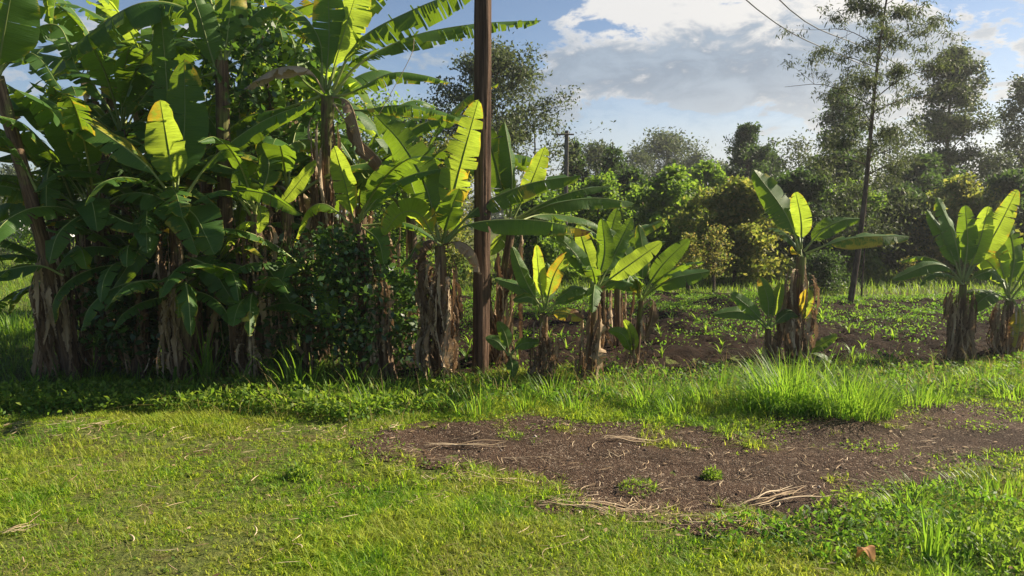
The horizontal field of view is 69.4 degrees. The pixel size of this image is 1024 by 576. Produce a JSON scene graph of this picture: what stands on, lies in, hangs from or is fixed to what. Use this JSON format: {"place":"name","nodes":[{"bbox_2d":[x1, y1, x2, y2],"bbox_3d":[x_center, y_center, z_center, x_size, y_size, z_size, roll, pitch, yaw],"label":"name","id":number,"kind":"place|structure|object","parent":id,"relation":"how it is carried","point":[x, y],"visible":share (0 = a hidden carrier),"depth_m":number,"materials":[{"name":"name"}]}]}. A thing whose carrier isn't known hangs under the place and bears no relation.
{"place":"outdoors","nodes":[
{"label":"outdoors","id":0,"kind":"place"},
{"bbox_2d":[0,215,1023,575],"bbox_3d":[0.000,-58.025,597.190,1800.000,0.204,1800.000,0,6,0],"label":"ground","id":1,"kind":"structure","parent":0,"point":[180,565],"depth_m":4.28,"materials":[{"name":"plant"}]},
{"bbox_2d":[0,0,83,381],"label":"banana plant","id":2,"kind":"object","parent":1,"relation":"on","point":[19,40],"visible":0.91,"depth_m":6.74,"materials":[{"name":"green plant"}]},
{"bbox_2d":[0,234,151,376],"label":"banana plant","id":3,"kind":"object","parent":1,"relation":"on","point":[83,259],"visible":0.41,"depth_m":7.19,"materials":[{"name":"green plant"}]},
{"bbox_2d":[0,84,199,359],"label":"banana plant","id":4,"kind":"object","parent":1,"relation":"on","point":[47,192],"visible":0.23,"depth_m":7.13,"materials":[{"name":"green plant"}]},
{"bbox_2d":[0,116,220,370],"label":"banana plant","id":5,"kind":"object","parent":1,"relation":"on","point":[94,212],"visible":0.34,"depth_m":7.09,"materials":[{"name":"green plant"}]},
{"bbox_2d":[6,0,214,258],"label":"banana plant","id":6,"kind":"object","parent":1,"relation":"on","point":[52,47],"visible":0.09,"depth_m":9.42,"materials":[{"name":"green plant"}]},
{"bbox_2d":[54,255,170,379],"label":"shrub","id":7,"kind":"object","parent":1,"relation":"on","point":[98,336],"visible":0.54,"depth_m":7.00,"materials":[{"name":"green plant"}]},
{"bbox_2d":[0,89,239,376],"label":"banana plant","id":8,"kind":"object","parent":1,"relation":"on","point":[81,153],"visible":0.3,"depth_m":6.76,"materials":[{"name":"green plant"}]},
{"bbox_2d":[0,82,257,369],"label":"banana plant","id":9,"kind":"object","parent":1,"relation":"on","point":[56,245],"visible":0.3,"depth_m":6.72,"materials":[{"name":"green plant"}]},
{"bbox_2d":[0,0,269,349],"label":"banana plant","id":10,"kind":"object","parent":1,"relation":"on","point":[120,69],"visible":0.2,"depth_m":7.84,"materials":[{"name":"green plant"}]},
{"bbox_2d":[45,193,231,378],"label":"banana plant","id":11,"kind":"object","parent":1,"relation":"on","point":[126,253],"visible":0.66,"depth_m":6.90,"materials":[{"name":"green plant"}]},
{"bbox_2d":[25,0,253,346],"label":"banana plant","id":12,"kind":"object","parent":1,"relation":"on","point":[128,38],"visible":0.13,"depth_m":8.33,"materials":[{"name":"green plant"}]},
{"bbox_2d":[98,239,227,367],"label":"shrub","id":13,"kind":"object","parent":1,"relation":"on","point":[149,329],"visible":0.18,"depth_m":7.22,"materials":[{"name":"green plant"}]},
{"bbox_2d":[86,0,246,238],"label":"banana plant","id":14,"kind":"object","parent":1,"relation":"on","point":[131,108],"visible":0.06,"depth_m":9.10,"materials":[{"name":"green plant"}]},
{"bbox_2d":[38,4,314,379],"bbox_3d":[-3.139,-0.822,6.787,2.160,3.675,1.630,4,7,33],"label":"banana plant","id":15,"kind":"object","parent":1,"relation":"on","point":[177,128],"visible":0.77,"depth_m":6.80,"materials":[{"name":"green plant"}]},
{"bbox_2d":[51,0,304,364],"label":"banana plant","id":16,"kind":"object","parent":1,"relation":"on","point":[202,19],"visible":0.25,"depth_m":7.18,"materials":[{"name":"green plant"}]},
{"bbox_2d":[81,228,279,383],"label":"banana plant","id":17,"kind":"object","parent":1,"relation":"on","point":[190,297],"visible":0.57,"depth_m":6.61,"materials":[{"name":"green plant"}]},
{"bbox_2d":[153,241,250,368],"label":"banana plant","id":18,"kind":"object","parent":1,"relation":"on","point":[225,331],"visible":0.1,"depth_m":7.24,"materials":[{"name":"green plant"}]},
{"bbox_2d":[101,87,309,317],"bbox_3d":[-3.990,-0.892,9.069,2.700,3.374,3.117,-3,6,-25],"label":"banana plant","id":19,"kind":"object","parent":1,"relation":"on","point":[206,187],"visible":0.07,"depth_m":8.91,"materials":[{"name":"green plant"}]},
{"bbox_2d":[178,320,244,384],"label":"grass tuft","id":20,"kind":"object","parent":1,"relation":"on","point":[205,368],"visible":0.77,"depth_m":6.89,"materials":[{"name":"plant"}]},
{"bbox_2d":[0,373,449,422],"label":"lush weeds","id":21,"kind":"object","parent":1,"relation":"on","point":[78,393],"visible":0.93,"depth_m":6.09,"materials":[{"name":"green plant"}]},
{"bbox_2d":[137,220,315,377],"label":"banana plant","id":22,"kind":"object","parent":1,"relation":"on","point":[232,279],"visible":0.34,"depth_m":6.89,"materials":[{"name":"green plant"}]},
{"bbox_2d":[156,256,340,378],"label":"banana plant","id":23,"kind":"object","parent":1,"relation":"on","point":[249,308],"visible":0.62,"depth_m":6.75,"materials":[{"name":"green plant"}]},
{"bbox_2d":[193,122,315,377],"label":"banana plant","id":24,"kind":"object","parent":1,"relation":"on","point":[244,194],"visible":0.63,"depth_m":6.93,"materials":[{"name":"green plant"}]},
{"bbox_2d":[157,2,369,353],"bbox_3d":[-2.758,-1.121,7.940,2.033,4.085,2.454,5,7,39],"label":"tree","id":25,"kind":"object","parent":1,"relation":"on","point":[257,45],"visible":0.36,"depth_m":7.71,"materials":[{"name":"green plant"}]},
{"bbox_2d":[207,232,330,373],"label":"shrub","id":26,"kind":"object","parent":1,"relation":"on","point":[280,256],"visible":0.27,"depth_m":7.06,"materials":[{"name":"green plant"}]},
{"bbox_2d":[158,0,379,288],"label":"banana plant","id":27,"kind":"object","parent":1,"relation":"on","point":[353,83],"visible":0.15,"depth_m":8.03,"materials":[{"name":"green plant"}]},
{"bbox_2d":[192,224,369,374],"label":"banana plant","id":28,"kind":"object","parent":1,"relation":"on","point":[282,273],"visible":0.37,"depth_m":6.94,"materials":[{"name":"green plant"}]},
{"bbox_2d":[134,121,441,369],"bbox_3d":[-2.287,-0.465,7.923,2.458,2.652,2.654,4,7,32],"label":"banana plant","id":29,"kind":"object","parent":1,"relation":"on","point":[275,148],"visible":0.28,"depth_m":7.38,"materials":[{"name":"green plant"}]},
{"bbox_2d":[0,314,575,387],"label":"undergrowth","id":30,"kind":"object","parent":1,"relation":"on","point":[19,361],"visible":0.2,"depth_m":7.36,"materials":[{"name":"green plant"}]},
{"bbox_2d":[201,48,392,305],"bbox_3d":[-2.705,-1.283,9.862,2.628,3.943,2.612,-5,8,-42],"label":"banana plant","id":31,"kind":"object","parent":1,"relation":"on","point":[363,79],"visible":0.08,"depth_m":9.53,"materials":[{"name":"green plant"}]},
{"bbox_2d":[231,336,363,391],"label":"grass tuft","id":32,"kind":"object","parent":1,"relation":"on","point":[296,374],"visible":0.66,"depth_m":6.55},
{"bbox_2d":[269,214,418,380],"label":"shrub","id":33,"kind":"object","parent":1,"relation":"on","point":[342,288],"visible":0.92,"depth_m":6.81,"materials":[{"name":"green plant"}]},
{"bbox_2d":[294,146,447,383],"bbox_3d":[-1.095,-0.153,6.928,1.829,2.328,0.883,4,7,36],"label":"banana plant","id":34,"kind":"object","parent":1,"relation":"on","point":[384,176],"visible":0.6,"depth_m":6.94,"materials":[{"name":"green plant"}]},
{"bbox_2d":[206,0,540,362],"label":"banana plant","id":35,"kind":"object","parent":1,"relation":"on","point":[340,38],"visible":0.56,"depth_m":7.40,"materials":[{"name":"green plant"}]},
{"bbox_2d":[345,254,433,371],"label":"shrub","id":36,"kind":"object","parent":1,"relation":"on","point":[406,288],"visible":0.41,"depth_m":7.44,"materials":[{"name":"green plant"}]},
{"bbox_2d":[334,87,451,220],"bbox_3d":[-3.992,-3.195,21.519,5.512,5.485,5.026,0,6,0],"label":"broadleaf tree","id":37,"kind":"object","parent":1,"relation":"on","point":[395,102],"visible":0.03,"depth_m":20.85,"materials":[{"name":"green plant"}]},
{"bbox_2d":[366,187,462,279],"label":"shrub","id":38,"kind":"object","parent":1,"relation":"on","point":[399,197],"visible":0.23,"depth_m":13.78,"materials":[{"name":"green plant"}]},
{"bbox_2d":[417,135,495,288],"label":"shrub","id":39,"kind":"object","parent":1,"relation":"on","point":[450,251],"visible":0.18,"depth_m":15.85,"materials":[{"name":"green plant"}]},
{"bbox_2d":[472,0,490,375],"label":"utility pole","id":40,"kind":"object","parent":1,"relation":"on","point":[482,171],"visible":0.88,"depth_m":7.03,"materials":[{"name":"brown wood"}]},
{"bbox_2d":[427,380,537,418],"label":"grass tuft","id":41,"kind":"object","parent":1,"relation":"on","point":[473,408],"visible":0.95,"depth_m":5.92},
{"bbox_2d":[402,32,583,174],"bbox_3d":[-0.847,-3.470,19.921,4.758,6.434,4.399,-6,8,-45],"label":"spreading tree","id":42,"kind":"object","parent":1,"relation":"on","point":[502,59],"visible":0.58,"depth_m":19.16,"materials":[{"name":"green plant"}]},
{"bbox_2d":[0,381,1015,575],"bbox_3d":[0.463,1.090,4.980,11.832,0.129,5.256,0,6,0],"label":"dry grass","id":43,"kind":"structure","parent":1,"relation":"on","point":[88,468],"depth_m":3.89,"materials":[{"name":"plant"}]},
{"bbox_2d":[0,368,1023,575],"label":"weeds","id":44,"kind":"object","parent":1,"relation":"on","point":[607,514],"visible":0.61,"depth_m":4.54,"materials":[{"name":"green plant"}]},
{"bbox_2d":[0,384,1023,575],"bbox_3d":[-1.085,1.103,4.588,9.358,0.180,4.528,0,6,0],"label":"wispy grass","id":45,"kind":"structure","parent":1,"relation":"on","point":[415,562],"depth_m":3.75,"materials":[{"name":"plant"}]},
{"bbox_2d":[0,350,1023,421],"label":"verge weeds","id":46,"kind":"object","parent":1,"relation":"on","point":[635,373],"visible":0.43,"depth_m":6.76,"materials":[{"name":"green plant"}]},
{"bbox_2d":[0,351,1023,423],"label":"verge grass","id":47,"kind":"structure","parent":1,"relation":"on","point":[691,382],"depth_m":6.87,"materials":[{"name":"plant"}]},
{"bbox_2d":[485,321,538,376],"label":"banana plant","id":48,"kind":"object","parent":1,"relation":"on","point":[502,341],"visible":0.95,"depth_m":6.98,"materials":[{"name":"green plant"}]},
{"bbox_2d":[7,374,1023,575],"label":"leaf scraps","id":49,"kind":"object","parent":1,"relation":"on","point":[605,529],"visible":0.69,"depth_m":4.68,"materials":[{"name":"plant"}]},
{"bbox_2d":[501,188,595,283],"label":"shrub","id":50,"kind":"object","parent":1,"relation":"on","point":[551,251],"visible":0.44,"depth_m":16.63,"materials":[{"name":"green plant"}]},
{"bbox_2d":[500,101,615,265],"bbox_3d":[0.868,-2.852,20.714,3.859,4.927,3.649,-2,6,-23],"label":"spreading tree","id":51,"kind":"object","parent":1,"relation":"on","point":[560,152],"visible":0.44,"depth_m":20.61,"materials":[{"name":"green plant"}]},
{"bbox_2d":[110,340,1023,423],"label":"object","id":52,"kind":"object","parent":1,"relation":"on","point":[638,378],"visible":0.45,"depth_m":6.71,"materials":[{"name":"plant"}]},
{"bbox_2d":[558,137,590,240],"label":"conifer","id":53,"kind":"object","parent":1,"relation":"on","point":[576,164],"visible":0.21,"depth_m":25.49,"materials":[{"name":"green plant"}]},
{"bbox_2d":[546,168,652,268],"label":"shrub","id":54,"kind":"object","parent":1,"relation":"on","point":[608,179],"visible":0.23,"depth_m":19.61,"materials":[{"name":"green plant"}]},
{"bbox_2d":[545,217,661,382],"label":"banana plant","id":55,"kind":"object","parent":1,"relation":"on","point":[584,256],"visible":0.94,"depth_m":6.85,"materials":[{"name":"green plant"}]},
{"bbox_2d":[591,142,631,216],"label":"conifer","id":56,"kind":"object","parent":1,"relation":"on","point":[613,163],"visible":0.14,"depth_m":25.55,"materials":[{"name":"green plant"}]},
{"bbox_2d":[596,165,660,244],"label":"shrub","id":57,"kind":"object","parent":1,"relation":"on","point":[625,180],"visible":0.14,"depth_m":22.54,"materials":[{"name":"green plant"}]},
{"bbox_2d":[593,370,698,410],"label":"grass tuft","id":58,"kind":"object","parent":1,"relation":"on","point":[636,403],"visible":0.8,"depth_m":6.21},
{"bbox_2d":[621,124,715,181],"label":"distant tree","id":59,"kind":"object","parent":1,"relation":"on","point":[662,144],"visible":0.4,"depth_m":53.61,"materials":[{"name":"green plant"}]},
{"bbox_2d":[621,159,731,276],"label":"shrub","id":60,"kind":"object","parent":1,"relation":"on","point":[670,185],"visible":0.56,"depth_m":18.44,"materials":[{"name":"green plant"}]},
{"bbox_2d":[674,157,729,247],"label":"shrub","id":61,"kind":"object","parent":1,"relation":"on","point":[709,172],"visible":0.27,"depth_m":23.38,"materials":[{"name":"green plant"}]},
{"bbox_2d":[662,175,795,282],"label":"shrub","id":62,"kind":"object","parent":1,"relation":"on","point":[734,206],"visible":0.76,"depth_m":17.02,"materials":[{"name":"green plant"}]},
{"bbox_2d":[715,121,786,215],"bbox_3d":[9.295,-3.977,29.893,4.382,5.377,3.642,-2,6,-23],"label":"dark cypress","id":63,"kind":"object","parent":1,"relation":"on","point":[746,150],"visible":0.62,"depth_m":29.32,"materials":[{"name":"green plant"}]},
{"bbox_2d":[701,508,809,562],"bbox_3d":[1.191,1.164,3.606,0.532,0.203,0.530,0,6,0],"label":"weed patch","id":64,"kind":"object","parent":1,"relation":"on","point":[771,524],"visible":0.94,"depth_m":3.58,"materials":[{"name":"green plant"}]},
{"bbox_2d":[765,128,833,209],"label":"broadleaf tree","id":65,"kind":"object","parent":1,"relation":"on","point":[797,147],"visible":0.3,"depth_m":25.58,"materials":[{"name":"green plant"}]},
{"bbox_2d":[759,166,850,275],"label":"shrub","id":66,"kind":"object","parent":1,"relation":"on","point":[798,179],"visible":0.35,"depth_m":17.99,"materials":[{"name":"green plant"}]},
{"bbox_2d":[695,342,931,417],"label":"grass tuft","id":67,"kind":"object","parent":1,"relation":"on","point":[773,405],"visible":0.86,"depth_m":5.98,"materials":[{"name":"plant"}]},
{"bbox_2d":[786,246,858,293],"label":"shrub","id":68,"kind":"object","parent":1,"relation":"on","point":[825,266],"visible":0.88,"depth_m":15.08,"materials":[{"name":"green plant"}]},
{"bbox_2d":[765,505,892,564],"bbox_3d":[1.540,1.172,3.616,0.606,0.202,0.580,0,6,0],"label":"weed patch","id":69,"kind":"object","parent":1,"relation":"on","point":[821,517],"visible":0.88,"depth_m":3.55,"materials":[{"name":"green plant"}]},
{"bbox_2d":[804,148,875,263],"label":"shrub","id":70,"kind":"object","parent":1,"relation":"on","point":[846,163],"visible":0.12,"depth_m":21.48,"materials":[{"name":"green plant"}]},
{"bbox_2d":[808,87,872,178],"bbox_3d":[12.209,-4.287,27.532,2.484,6.467,2.704,0,6,0],"label":"broadleaf tree","id":71,"kind":"object","parent":1,"relation":"on","point":[828,120],"visible":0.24,"depth_m":27.23,"materials":[{"name":"green plant"}]},
{"bbox_2d":[809,485,898,526],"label":"weed","id":72,"kind":"object","parent":1,"relation":"on","point":[846,499],"visible":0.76,"depth_m":3.95,"materials":[{"name":"green plant"}]},
{"bbox_2d":[770,357,939,422],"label":"grass tuft","id":73,"kind":"object","parent":1,"relation":"on","point":[856,409],"visible":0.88,"depth_m":5.80,"materials":[{"name":"plant"}]},
{"bbox_2d":[810,177,906,277],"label":"shrub","id":74,"kind":"object","parent":1,"relation":"on","point":[873,263],"visible":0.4,"depth_m":18.05,"materials":[{"name":"green plant"}]},
{"bbox_2d":[808,150,946,295],"bbox_3d":[6.590,-1.132,13.737,1.854,2.927,2.041,-3,7,-30],"label":"feathery tree","id":75,"kind":"object","parent":1,"relation":"on","point":[872,182],"visible":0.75,"depth_m":13.70,"materials":[{"name":"green plant"}]},
{"bbox_2d":[847,181,944,277],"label":"shrub","id":76,"kind":"object","parent":1,"relation":"on","point":[899,254],"visible":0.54,"depth_m":18.22,"materials":[{"name":"green plant"}]},
{"bbox_2d":[824,496,977,569],"bbox_3d":[1.904,1.165,3.674,0.703,0.212,0.718,0,6,0],"label":"weed patch","id":77,"kind":"object","parent":1,"relation":"on","point":[883,524],"visible":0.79,"depth_m":3.64,"materials":[{"name":"green plant"}]},
{"bbox_2d":[841,473,980,517],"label":"grass tuft","id":78,"kind":"object","parent":1,"relation":"on","point":[915,502],"visible":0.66,"depth_m":4.01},
{"bbox_2d":[874,149,972,256],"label":"shrub","id":79,"kind":"object","parent":1,"relation":"on","point":[930,172],"visible":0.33,"depth_m":21.50,"materials":[{"name":"green plant"}]},
{"bbox_2d":[884,497,977,565],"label":"grass tuft","id":80,"kind":"object","parent":1,"relation":"on","point":[927,540],"visible":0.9,"depth_m":3.40,"materials":[{"name":"plant"}]},
{"bbox_2d":[877,374,984,407],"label":"grass tuft","id":81,"kind":"object","parent":1,"relation":"on","point":[927,396],"visible":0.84,"depth_m":6.22,"materials":[{"name":"plant"}]},
{"bbox_2d":[886,475,1023,544],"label":"weed patch","id":82,"kind":"object","parent":1,"relation":"on","point":[979,488],"visible":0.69,"depth_m":4.02,"materials":[{"name":"green plant"}]},
{"bbox_2d":[887,499,1023,562],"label":"grass tuft","id":83,"kind":"object","parent":1,"relation":"on","point":[977,528],"visible":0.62,"depth_m":3.60,"materials":[{"name":"plant"}]},
{"bbox_2d":[893,171,1023,281],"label":"shrub","id":84,"kind":"object","parent":1,"relation":"on","point":[962,190],"visible":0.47,"depth_m":17.64,"materials":[{"name":"green plant"}]},
{"bbox_2d":[899,37,1020,202],"bbox_3d":[14.124,-4.269,23.631,3.233,7.205,3.405,0,6,0],"label":"broadleaf tree","id":85,"kind":"object","parent":1,"relation":"on","point":[943,127],"visible":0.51,"depth_m":23.20,"materials":[{"name":"green plant"}]},
{"bbox_2d":[919,458,1023,507],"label":"grass tuft","id":86,"kind":"object","parent":1,"relation":"on","point":[982,478],"visible":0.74,"depth_m":4.36,"materials":[{"name":"plant"}]},
{"bbox_2d":[919,508,1023,575],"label":"weed patch","id":87,"kind":"object","parent":1,"relation":"on","point":[1012,521],"visible":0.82,"depth_m":3.51,"materials":[{"name":"green plant"}]},
{"bbox_2d":[971,166,1023,279],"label":"shrub","id":88,"kind":"object","parent":1,"relation":"on","point":[1009,179],"visible":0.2,"depth_m":17.53,"materials":[{"name":"green plant"}]},
{"bbox_2d":[978,71,1023,195],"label":"broadleaf tree","id":89,"kind":"object","parent":1,"relation":"on","point":[1013,111],"visible":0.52,"depth_m":24.71,"materials":[{"name":"green plant"}]},
{"bbox_2d":[0,250,1023,355],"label":"meadow grass","id":90,"kind":"structure","parent":0,"point":[21,282],"depth_m":15.78,"materials":[{"name":"green plant"}]},
{"bbox_2d":[0,0,1023,214],"label":"sky","id":91,"kind":"structure","parent":0,"point":[704,68],"materials":[{"name":"blue"}]},
{"bbox_2d":[335,290,1023,381],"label":"field soil","id":92,"kind":"structure","parent":0,"point":[706,351],"depth_m":9.43,"materials":[{"name":"soil"}]},
{"bbox_2d":[249,100,466,346],"bbox_3d":[-1.821,-0.709,8.626,2.507,3.074,2.958,-4,7,-34],"label":"banana plant","id":93,"kind":"object","parent":92,"relation":"on","point":[304,145],"visible":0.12,"depth_m":8.41,"materials":[{"name":"green plant"}]},
{"bbox_2d":[302,84,550,353],"bbox_3d":[-1.062,-0.732,8.813,3.040,3.116,2.298,0,6,0],"label":"banana plant","id":94,"kind":"object","parent":92,"relation":"on","point":[522,162],"visible":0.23,"depth_m":8.29,"materials":[{"name":"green plant"}]},
{"bbox_2d":[374,99,592,381],"bbox_3d":[-0.283,-0.381,7.015,2.045,2.735,0.552,0,6,0],"label":"banana plant","id":95,"kind":"object","parent":92,"relation":"on","point":[441,311],"visible":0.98,"depth_m":6.92,"materials":[{"name":"green plant"}]},
{"bbox_2d":[494,244,588,381],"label":"banana plant","id":96,"kind":"object","parent":92,"relation":"on","point":[547,277],"visible":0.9,"depth_m":6.97,"materials":[{"name":"green plant"}]},
{"bbox_2d":[489,122,634,367],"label":"banana plant","id":97,"kind":"object","parent":92,"relation":"on","point":[502,169],"visible":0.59,"depth_m":7.59,"materials":[{"name":"green plant"}]},
{"bbox_2d":[580,208,664,348],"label":"banana plant","id":98,"kind":"object","parent":92,"relation":"on","point":[613,218],"visible":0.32,"depth_m":8.69,"materials":[{"name":"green plant"}]},
{"bbox_2d":[600,224,709,370],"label":"banana plant","id":99,"kind":"object","parent":92,"relation":"on","point":[628,335],"visible":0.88,"depth_m":7.39,"materials":[{"name":"green plant"}]},
{"bbox_2d":[336,287,1023,372],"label":"field weeds","id":100,"kind":"object","parent":92,"relation":"on","point":[835,297],"visible":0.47,"depth_m":11.56,"materials":[{"name":"green plant"}]},
{"bbox_2d":[692,221,739,291],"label":"shrub","id":101,"kind":"object","parent":92,"relation":"on","point":[714,239],"visible":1,"depth_m":14.75,"materials":[{"name":"green plant"}]},
{"bbox_2d":[712,276,799,363],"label":"banana plant","id":102,"kind":"object","parent":92,"relation":"on","point":[770,301],"visible":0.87,"depth_m":7.81,"materials":[{"name":"green plant"}]},
{"bbox_2d":[752,170,909,362],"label":"banana plant","id":103,"kind":"object","parent":92,"relation":"on","point":[770,193],"visible":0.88,"depth_m":7.86,"materials":[{"name":"green plant"}]},
{"bbox_2d":[775,0,976,304],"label":"feathery tree","id":104,"kind":"object","parent":92,"relation":"on","point":[863,80],"visible":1,"depth_m":12.39,"materials":[{"name":"green plant"}]},
{"bbox_2d":[893,189,1019,361],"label":"banana plant","id":105,"kind":"object","parent":92,"relation":"on","point":[977,242],"visible":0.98,"depth_m":7.94,"materials":[{"name":"green plant"}]},
{"bbox_2d":[953,224,1023,357],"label":"banana plant","id":106,"kind":"object","parent":92,"relation":"on","point":[1007,265],"visible":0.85,"depth_m":8.06,"materials":[{"name":"green plant"}]},
{"bbox_2d":[348,396,1023,549],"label":"dirt path","id":107,"kind":"structure","parent":0,"point":[459,431],"depth_m":4.96,"materials":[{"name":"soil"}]},
{"bbox_2d":[0,417,1023,575],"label":"straw litter","id":108,"kind":"object","parent":107,"relation":"on","point":[644,521],"visible":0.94,"depth_m":4.33,"materials":[{"name":"plant"}]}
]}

